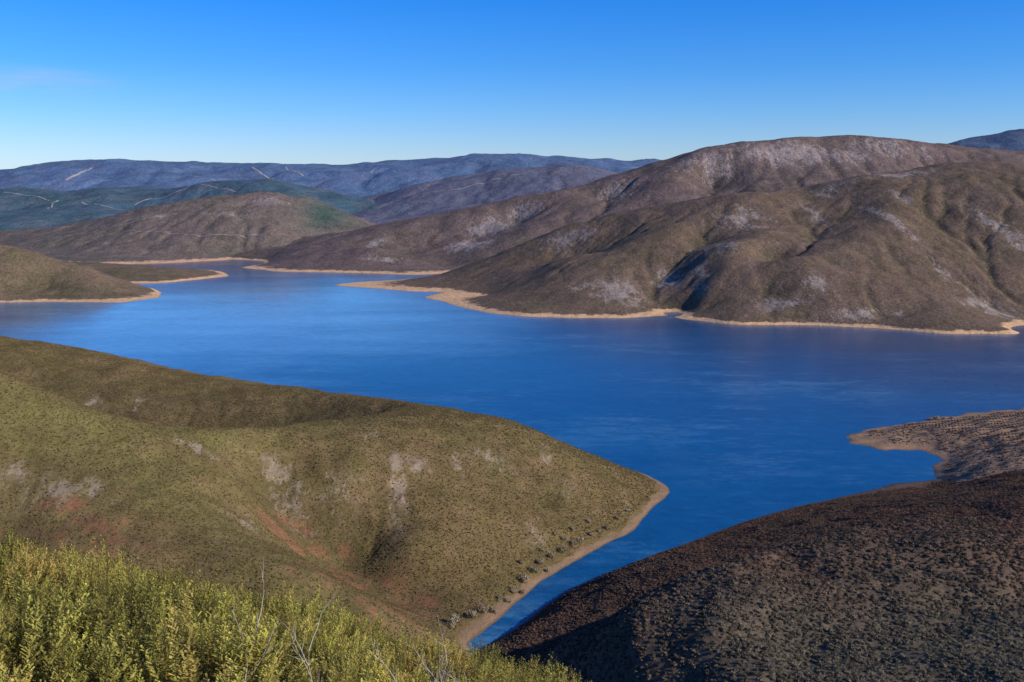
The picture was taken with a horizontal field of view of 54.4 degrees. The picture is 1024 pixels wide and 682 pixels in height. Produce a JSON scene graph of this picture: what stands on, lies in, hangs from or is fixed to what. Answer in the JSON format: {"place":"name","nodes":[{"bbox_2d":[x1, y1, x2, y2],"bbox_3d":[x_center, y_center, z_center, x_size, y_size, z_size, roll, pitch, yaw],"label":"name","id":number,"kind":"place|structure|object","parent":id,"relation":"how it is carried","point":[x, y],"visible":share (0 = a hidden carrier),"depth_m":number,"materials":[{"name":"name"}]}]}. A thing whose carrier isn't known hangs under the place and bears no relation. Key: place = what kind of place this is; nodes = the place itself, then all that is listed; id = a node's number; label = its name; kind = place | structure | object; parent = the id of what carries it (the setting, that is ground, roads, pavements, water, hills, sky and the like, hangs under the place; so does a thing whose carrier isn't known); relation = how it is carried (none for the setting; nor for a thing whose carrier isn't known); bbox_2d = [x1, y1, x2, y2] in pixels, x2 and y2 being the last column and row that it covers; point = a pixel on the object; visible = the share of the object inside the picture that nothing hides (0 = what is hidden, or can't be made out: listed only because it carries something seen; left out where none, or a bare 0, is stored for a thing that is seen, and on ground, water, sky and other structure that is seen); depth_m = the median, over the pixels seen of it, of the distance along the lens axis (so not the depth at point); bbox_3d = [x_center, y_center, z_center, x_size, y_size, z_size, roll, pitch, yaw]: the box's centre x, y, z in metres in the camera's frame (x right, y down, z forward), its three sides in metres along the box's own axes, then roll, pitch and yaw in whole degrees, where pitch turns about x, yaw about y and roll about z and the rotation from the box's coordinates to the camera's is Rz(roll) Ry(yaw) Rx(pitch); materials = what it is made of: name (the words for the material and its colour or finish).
{"place":"outdoors","nodes":[
{"label":"outdoors","id":0,"kind":"place"},
{"bbox_2d":[65,168,91,179],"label":"dirt track","id":1,"kind":"structure","parent":0,"point":[79,173],"depth_m":6452.14,"materials":[{"name":"beige soil"}]},
{"bbox_2d":[0,244,161,302],"bbox_3d":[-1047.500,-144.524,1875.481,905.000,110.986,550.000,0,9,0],"label":"peninsula hill","id":2,"kind":"structure","parent":0,"point":[28,276],"depth_m":1784.64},
{"bbox_2d":[22,213,175,243],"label":"dirt track","id":3,"kind":"structure","parent":0,"point":[107,228],"depth_m":2904.83,"materials":[{"name":"beige soil"}]},
{"bbox_2d":[3,671,252,681],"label":"hillside","id":4,"kind":"structure","parent":0,"point":[196,681],"depth_m":12.37,"materials":[{"name":"green plant"}]},
{"bbox_2d":[0,524,46,560],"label":"heather shrub","id":5,"kind":"object","parent":4,"relation":"on","point":[12,544],"visible":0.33,"depth_m":25.40,"materials":[{"name":"green plant"}]},
{"bbox_2d":[7,549,60,574],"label":"heather shrub","id":6,"kind":"object","parent":4,"relation":"on","point":[38,560],"visible":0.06,"depth_m":21.15,"materials":[{"name":"green plant"}]},
{"bbox_2d":[5,547,73,576],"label":"heather shrub","id":7,"kind":"object","parent":4,"relation":"on","point":[13,559],"visible":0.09,"depth_m":20.56,"materials":[{"name":"green plant"}]},
{"bbox_2d":[5,561,75,588],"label":"heather shrub","id":8,"kind":"object","parent":4,"relation":"on","point":[33,568],"visible":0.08,"depth_m":18.28,"materials":[{"name":"green plant"}]},
{"bbox_2d":[3,568,79,595],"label":"heather shrub","id":9,"kind":"object","parent":4,"relation":"on","point":[21,579],"visible":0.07,"depth_m":16.29,"materials":[{"name":"green plant"}]},
{"bbox_2d":[1,580,83,629],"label":"heather shrub","id":10,"kind":"object","parent":4,"relation":"on","point":[49,594],"visible":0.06,"depth_m":12.67,"materials":[{"name":"green plant"}]},
{"bbox_2d":[13,557,74,586],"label":"heather shrub","id":11,"kind":"object","parent":4,"relation":"on","point":[44,570],"visible":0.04,"depth_m":19.03,"materials":[{"name":"green plant"}]},
{"bbox_2d":[6,578,82,606],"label":"heather shrub","id":12,"kind":"object","parent":4,"relation":"on","point":[74,591],"visible":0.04,"depth_m":14.54,"materials":[{"name":"green plant"}]},
{"bbox_2d":[1,538,90,600],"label":"heather shrub","id":13,"kind":"object","parent":4,"relation":"on","point":[33,573],"visible":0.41,"depth_m":15.94,"materials":[{"name":"green plant"}]},
{"bbox_2d":[36,549,80,565],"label":"heather shrub","id":14,"kind":"object","parent":4,"relation":"on","point":[56,558],"visible":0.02,"depth_m":23.11,"materials":[{"name":"green plant"}]},
{"bbox_2d":[0,564,134,678],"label":"heather shrub","id":15,"kind":"object","parent":4,"relation":"on","point":[57,597],"visible":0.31,"depth_m":10.69,"materials":[{"name":"green plant"}]},
{"bbox_2d":[43,540,96,573],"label":"heather shrub","id":16,"kind":"object","parent":4,"relation":"on","point":[77,559],"visible":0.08,"depth_m":22.58,"materials":[{"name":"green plant"}]},
{"bbox_2d":[10,592,153,670],"bbox_3d":[-5.260,3.436,11.312,2.291,0.843,2.438,1,11,31],"label":"heather shrub","id":17,"kind":"object","parent":4,"relation":"on","point":[119,618],"visible":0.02,"depth_m":11.84,"materials":[{"name":"green plant"}]},
{"bbox_2d":[12,550,158,603],"bbox_3d":[-6.771,3.922,15.429,2.454,1.274,2.387,-12,12,-32],"label":"heather shrub","id":18,"kind":"object","parent":4,"relation":"on","point":[83,577],"visible":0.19,"depth_m":15.62,"materials":[{"name":"green plant"}]},
{"bbox_2d":[65,589,118,621],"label":"heather shrub","id":19,"kind":"object","parent":4,"relation":"on","point":[96,600],"visible":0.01,"depth_m":14.43,"materials":[{"name":"green plant"}]},
{"bbox_2d":[72,545,126,568],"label":"heather shrub","id":20,"kind":"object","parent":4,"relation":"on","point":[110,557],"visible":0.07,"depth_m":26.87,"materials":[{"name":"green plant"}]},
{"bbox_2d":[67,553,133,591],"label":"heather shrub","id":21,"kind":"object","parent":4,"relation":"on","point":[120,564],"visible":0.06,"depth_m":18.70,"materials":[{"name":"green plant"}]},
{"bbox_2d":[52,573,148,601],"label":"heather shrub","id":22,"kind":"object","parent":4,"relation":"on","point":[114,587],"visible":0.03,"depth_m":16.60,"materials":[{"name":"green plant"}]},
{"bbox_2d":[58,533,146,590],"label":"heather shrub","id":23,"kind":"object","parent":4,"relation":"on","point":[108,560],"visible":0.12,"depth_m":19.86,"materials":[{"name":"green plant"}]},
{"bbox_2d":[22,619,203,681],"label":"heather shrub","id":24,"kind":"object","parent":4,"relation":"on","point":[140,653],"visible":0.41,"depth_m":9.58,"materials":[{"name":"green plant"}]},
{"bbox_2d":[90,556,135,579],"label":"heather shrub","id":25,"kind":"object","parent":4,"relation":"on","point":[117,564],"visible":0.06,"depth_m":24.78,"materials":[{"name":"green plant"}]},
{"bbox_2d":[51,562,179,620],"bbox_3d":[-6.044,4.033,14.853,2.385,1.266,2.393,2,9,12],"label":"heather shrub","id":26,"kind":"object","parent":4,"relation":"on","point":[118,591],"visible":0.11,"depth_m":14.99,"materials":[{"name":"green plant"}]},
{"bbox_2d":[44,554,196,672],"bbox_3d":[-4.415,3.205,11.164,1.676,1.608,1.927,-3,9,-16],"label":"heather shrub","id":27,"kind":"object","parent":4,"relation":"on","point":[134,612],"visible":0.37,"depth_m":11.22,"materials":[{"name":"green plant"}]},
{"bbox_2d":[93,564,166,603],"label":"heather shrub","id":28,"kind":"object","parent":4,"relation":"on","point":[126,580],"visible":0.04,"depth_m":17.16,"materials":[{"name":"green plant"}]},
{"bbox_2d":[74,574,202,658],"bbox_3d":[-4.974,3.540,12.393,1.779,1.320,1.956,-8,12,-40],"label":"heather shrub","id":29,"kind":"object","parent":4,"relation":"on","point":[122,606],"visible":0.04,"depth_m":12.60,"materials":[{"name":"green plant"}]},
{"bbox_2d":[129,566,184,588],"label":"heather shrub","id":30,"kind":"object","parent":4,"relation":"on","point":[146,575],"visible":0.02,"depth_m":25.15,"materials":[{"name":"green plant"}]},
{"bbox_2d":[110,586,205,645],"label":"heather shrub","id":31,"kind":"object","parent":4,"relation":"on","point":[169,617],"visible":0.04,"depth_m":13.93,"materials":[{"name":"green plant"}]},
{"bbox_2d":[125,563,203,619],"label":"heather shrub","id":32,"kind":"object","parent":4,"relation":"on","point":[166,592],"visible":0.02,"depth_m":16.56,"materials":[{"name":"green plant"}]},
{"bbox_2d":[146,564,211,596],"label":"heather shrub","id":33,"kind":"object","parent":4,"relation":"on","point":[168,578],"visible":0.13,"depth_m":24.12,"materials":[{"name":"green plant"}]},
{"bbox_2d":[110,557,253,636],"bbox_3d":[-5.247,4.093,15.324,2.339,1.471,1.983,-6,11,-35],"label":"heather shrub","id":34,"kind":"object","parent":4,"relation":"on","point":[205,604],"visible":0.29,"depth_m":15.47,"materials":[{"name":"green plant"}]},
{"bbox_2d":[156,634,214,676],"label":"heather shrub","id":35,"kind":"object","parent":4,"relation":"on","point":[197,654],"depth_m":12.31,"materials":[{"name":"green plant"}]},
{"bbox_2d":[168,562,219,601],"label":"heather shrub","id":36,"kind":"object","parent":4,"relation":"on","point":[185,575],"visible":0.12,"depth_m":24.48,"materials":[{"name":"green plant"}]},
{"bbox_2d":[116,596,314,681],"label":"heather shrub","id":37,"kind":"object","parent":4,"relation":"on","point":[296,673],"visible":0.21,"depth_m":10.78,"materials":[{"name":"green plant"}]},
{"bbox_2d":[191,586,254,636],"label":"heather shrub","id":38,"kind":"object","parent":4,"relation":"on","point":[222,599],"visible":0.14,"depth_m":16.11,"materials":[{"name":"green plant"}]},
{"bbox_2d":[181,581,268,635],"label":"heather shrub","id":39,"kind":"object","parent":4,"relation":"on","point":[247,605],"visible":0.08,"depth_m":18.14,"materials":[{"name":"green plant"}]},
{"bbox_2d":[194,574,274,626],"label":"heather shrub","id":40,"kind":"object","parent":4,"relation":"on","point":[246,594],"visible":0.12,"depth_m":19.00,"materials":[{"name":"green plant"}]},
{"bbox_2d":[201,595,287,669],"bbox_3d":[-3.796,4.162,13.968,1.496,1.210,1.270,3,10,21],"label":"heather shrub","id":41,"kind":"object","parent":4,"relation":"on","point":[250,619],"visible":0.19,"depth_m":14.09,"materials":[{"name":"green plant"}]},
{"bbox_2d":[220,586,281,621],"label":"heather shrub","id":42,"kind":"object","parent":4,"relation":"on","point":[255,597],"visible":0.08,"depth_m":19.92,"materials":[{"name":"green plant"}]},
{"bbox_2d":[233,562,282,680],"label":"dead branch","id":43,"kind":"object","parent":4,"relation":"on","point":[255,634],"visible":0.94,"depth_m":9.70,"materials":[{"name":"grey wood"}]},
{"bbox_2d":[196,608,339,665],"bbox_3d":[-3.572,4.625,14.904,2.519,1.004,2.367,-1,10,-39],"label":"heather shrub","id":44,"kind":"object","parent":4,"relation":"on","point":[309,629],"visible":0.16,"depth_m":15.48,"materials":[{"name":"green plant"}]},
{"bbox_2d":[255,578,313,616],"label":"heather shrub","id":45,"kind":"object","parent":4,"relation":"on","point":[286,596],"visible":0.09,"depth_m":25.55,"materials":[{"name":"green plant"}]},
{"bbox_2d":[245,630,341,671],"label":"heather shrub","id":46,"kind":"object","parent":4,"relation":"on","point":[298,637],"visible":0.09,"depth_m":14.59,"materials":[{"name":"green plant"}]},
{"bbox_2d":[251,586,339,618],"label":"heather shrub","id":47,"kind":"object","parent":4,"relation":"on","point":[281,597],"visible":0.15,"depth_m":20.41,"materials":[{"name":"green plant"}]},
{"bbox_2d":[274,609,319,639],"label":"heather shrub","id":48,"kind":"object","parent":4,"relation":"on","point":[289,621],"visible":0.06,"depth_m":17.73,"materials":[{"name":"green plant"}]},
{"bbox_2d":[271,656,342,681],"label":"heather shrub","id":49,"kind":"object","parent":4,"relation":"on","point":[312,665],"visible":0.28,"depth_m":12.79,"materials":[{"name":"green plant"}]},
{"bbox_2d":[262,585,355,634],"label":"heather shrub","id":50,"kind":"object","parent":4,"relation":"on","point":[308,607],"visible":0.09,"depth_m":19.65,"materials":[{"name":"green plant"}]},
{"bbox_2d":[282,592,340,681],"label":"dead branch","id":51,"kind":"object","parent":4,"relation":"on","point":[303,643],"visible":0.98,"depth_m":9.66,"materials":[{"name":"grey wood"}]},
{"bbox_2d":[265,626,372,680],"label":"heather shrub","id":52,"kind":"object","parent":4,"relation":"on","point":[315,645],"visible":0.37,"depth_m":13.99,"materials":[{"name":"green plant"}]},
{"bbox_2d":[275,611,367,657],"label":"heather shrub","id":53,"kind":"object","parent":4,"relation":"on","point":[331,630],"visible":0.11,"depth_m":17.03,"materials":[{"name":"green plant"}]},
{"bbox_2d":[280,593,368,649],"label":"heather shrub","id":54,"kind":"object","parent":4,"relation":"on","point":[336,619],"visible":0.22,"depth_m":18.46,"materials":[{"name":"green plant"}]},
{"bbox_2d":[292,617,369,663],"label":"heather shrub","id":55,"kind":"object","parent":4,"relation":"on","point":[341,637],"visible":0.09,"depth_m":15.84,"materials":[{"name":"green plant"}]},
{"bbox_2d":[311,602,381,650],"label":"heather shrub","id":56,"kind":"object","parent":4,"relation":"on","point":[350,631],"visible":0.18,"depth_m":19.12,"materials":[{"name":"green plant"}]},
{"bbox_2d":[322,605,404,643],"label":"heather shrub","id":57,"kind":"object","parent":4,"relation":"on","point":[377,622],"visible":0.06,"depth_m":23.31,"materials":[{"name":"green plant"}]},
{"bbox_2d":[344,616,382,645],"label":"heather shrub","id":58,"kind":"object","parent":4,"relation":"on","point":[369,631],"visible":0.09,"depth_m":21.46,"materials":[{"name":"green plant"}]},
{"bbox_2d":[346,624,395,655],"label":"heather shrub","id":59,"kind":"object","parent":4,"relation":"on","point":[385,639],"visible":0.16,"depth_m":20.27,"materials":[{"name":"green plant"}]},
{"bbox_2d":[369,637,396,681],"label":"dead branch","id":60,"kind":"object","parent":4,"relation":"on","point":[384,664],"visible":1,"depth_m":10.05,"materials":[{"name":"grey wood"}]},
{"bbox_2d":[368,639,429,680],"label":"heather shrub","id":61,"kind":"object","parent":4,"relation":"on","point":[412,656],"visible":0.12,"depth_m":17.31,"materials":[{"name":"green plant"}]},
{"bbox_2d":[352,620,451,681],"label":"heather shrub","id":62,"kind":"object","parent":4,"relation":"on","point":[396,660],"visible":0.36,"depth_m":15.18,"materials":[{"name":"green plant"}]},
{"bbox_2d":[372,631,434,665],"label":"heather shrub","id":63,"kind":"object","parent":4,"relation":"on","point":[396,644],"visible":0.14,"depth_m":20.18,"materials":[{"name":"green plant"}]},
{"bbox_2d":[404,642,453,681],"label":"dead branch","id":64,"kind":"object","parent":4,"relation":"on","point":[431,667],"visible":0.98,"depth_m":10.87,"materials":[{"name":"grey wood"}]},
{"bbox_2d":[397,628,468,678],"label":"heather shrub","id":65,"kind":"object","parent":4,"relation":"on","point":[429,650],"visible":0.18,"depth_m":19.52,"materials":[{"name":"green plant"}]},
{"bbox_2d":[404,652,480,680],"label":"heather shrub","id":66,"kind":"object","parent":4,"relation":"on","point":[441,666],"visible":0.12,"depth_m":18.76,"materials":[{"name":"green plant"}]},
{"bbox_2d":[411,632,474,663],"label":"heather shrub","id":67,"kind":"object","parent":4,"relation":"on","point":[437,639],"visible":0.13,"depth_m":21.30,"materials":[{"name":"green plant"}]},
{"bbox_2d":[435,612,450,681],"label":"dead branch","id":68,"kind":"object","parent":4,"relation":"on","point":[443,658],"visible":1,"depth_m":10.38,"materials":[{"name":"grey wood"}]},
{"bbox_2d":[423,661,467,681],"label":"heather shrub","id":69,"kind":"object","parent":4,"relation":"on","point":[444,674],"visible":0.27,"depth_m":17.48,"materials":[{"name":"green plant"}]},
{"bbox_2d":[434,643,486,674],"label":"heather shrub","id":70,"kind":"object","parent":4,"relation":"on","point":[465,658],"visible":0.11,"depth_m":19.84,"materials":[{"name":"green plant"}]},
{"bbox_2d":[433,648,507,674],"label":"heather shrub","id":71,"kind":"object","parent":4,"relation":"on","point":[476,651],"visible":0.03,"depth_m":22.35,"materials":[{"name":"green plant"}]},
{"bbox_2d":[457,635,518,673],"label":"heather shrub","id":72,"kind":"object","parent":4,"relation":"on","point":[496,655],"visible":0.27,"depth_m":22.96,"materials":[{"name":"green plant"}]},
{"bbox_2d":[480,662,531,681],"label":"heather shrub","id":73,"kind":"object","parent":4,"relation":"on","point":[505,672],"visible":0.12,"depth_m":20.40,"materials":[{"name":"green plant"}]},
{"bbox_2d":[73,262,228,282],"bbox_3d":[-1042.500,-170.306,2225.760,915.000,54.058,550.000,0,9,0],"label":"peninsula hill","id":74,"kind":"structure","parent":0,"point":[141,273],"depth_m":2130.27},
{"bbox_2d":[109,231,259,237],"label":"dirt track","id":75,"kind":"structure","parent":0,"point":[194,234],"depth_m":2804.87,"materials":[{"name":"beige soil"}]},
{"bbox_2d":[0,191,377,263],"bbox_3d":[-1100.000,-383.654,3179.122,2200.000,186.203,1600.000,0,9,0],"label":"mountain","id":76,"kind":"structure","parent":0,"point":[274,219],"depth_m":2882.54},
{"bbox_2d":[0,178,378,229],"bbox_3d":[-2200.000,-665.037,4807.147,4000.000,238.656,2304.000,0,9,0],"label":"distant range","id":77,"kind":"structure","parent":0,"point":[21,211],"depth_m":4547.49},
{"bbox_2d":[0,153,660,197],"bbox_3d":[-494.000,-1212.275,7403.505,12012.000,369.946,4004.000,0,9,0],"label":"distant range","id":78,"kind":"structure","parent":0,"point":[358,180],"depth_m":6698.03,"materials":[{"name":"blue stone"}]},
{"bbox_2d":[0,336,669,651],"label":"headland hill","id":79,"kind":"structure","parent":0,"point":[466,631],"depth_m":514.61,"materials":[{"name":"green plant"}]},
{"bbox_2d":[448,613,461,628],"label":"willow bush","id":80,"kind":"object","parent":79,"relation":"on","point":[454,618],"visible":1,"depth_m":447.64,"materials":[{"name":"plant"}]},
{"bbox_2d":[465,609,478,619],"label":"willow bush","id":81,"kind":"object","parent":79,"relation":"on","point":[472,614],"visible":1,"depth_m":458.02,"materials":[{"name":"plant"}]},
{"bbox_2d":[477,603,488,613],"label":"willow bush","id":82,"kind":"object","parent":79,"relation":"on","point":[482,608],"visible":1,"depth_m":464.27,"materials":[{"name":"plant"}]},
{"bbox_2d":[518,572,529,582],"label":"willow bush","id":83,"kind":"object","parent":79,"relation":"on","point":[523,577],"visible":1,"depth_m":499.76,"materials":[{"name":"plant"}]},
{"bbox_2d":[528,566,540,572],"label":"willow bush","id":84,"kind":"object","parent":79,"relation":"on","point":[535,569],"visible":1,"depth_m":510.60,"materials":[{"name":"plant"}]},
{"bbox_2d":[396,168,557,201],"bbox_3d":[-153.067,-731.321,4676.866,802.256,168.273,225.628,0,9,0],"label":"dirt track","id":85,"kind":"structure","parent":0,"point":[481,183],"depth_m":4682.80,"materials":[{"name":"beige soil"}]},
{"bbox_2d":[352,164,616,223],"bbox_3d":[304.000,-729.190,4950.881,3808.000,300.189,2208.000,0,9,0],"label":"distant range","id":86,"kind":"structure","parent":0,"point":[420,199],"depth_m":4568.85,"materials":[{"name":"grey stone"}]},
{"bbox_2d":[0,259,1023,654],"bbox_3d":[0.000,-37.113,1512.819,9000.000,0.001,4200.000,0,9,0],"label":"water","id":87,"kind":"structure","parent":0,"point":[714,427],"depth_m":1071.28,"materials":[{"name":"blue liquid"}]},
{"bbox_2d":[0,0,1023,168],"label":"sky","id":88,"kind":"structure","parent":0,"point":[332,82],"materials":[{"name":"blue"}]},
{"bbox_2d":[231,135,1023,274],"bbox_3d":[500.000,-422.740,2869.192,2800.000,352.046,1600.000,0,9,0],"label":"mountain","id":89,"kind":"structure","parent":0,"point":[444,242],"depth_m":2744.69,"materials":[{"name":"brown soil"}]},
{"bbox_2d":[335,161,1023,333],"bbox_3d":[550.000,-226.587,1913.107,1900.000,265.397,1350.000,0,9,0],"label":"mountain","id":90,"kind":"structure","parent":0,"point":[937,248],"depth_m":1702.01,"materials":[{"name":"brown soil"}]},
{"bbox_2d":[477,472,1023,681],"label":"shaded hillside","id":91,"kind":"structure","parent":0,"point":[704,656],"depth_m":243.33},
{"bbox_2d":[846,408,1023,483],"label":"headland","id":92,"kind":"structure","parent":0,"point":[865,438],"depth_m":762.88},
{"bbox_2d":[948,129,1023,150],"bbox_3d":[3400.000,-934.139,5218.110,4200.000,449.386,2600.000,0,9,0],"label":"distant range","id":93,"kind":"structure","parent":0,"point":[1011,140],"depth_m":5040.62,"materials":[{"name":"stone"}]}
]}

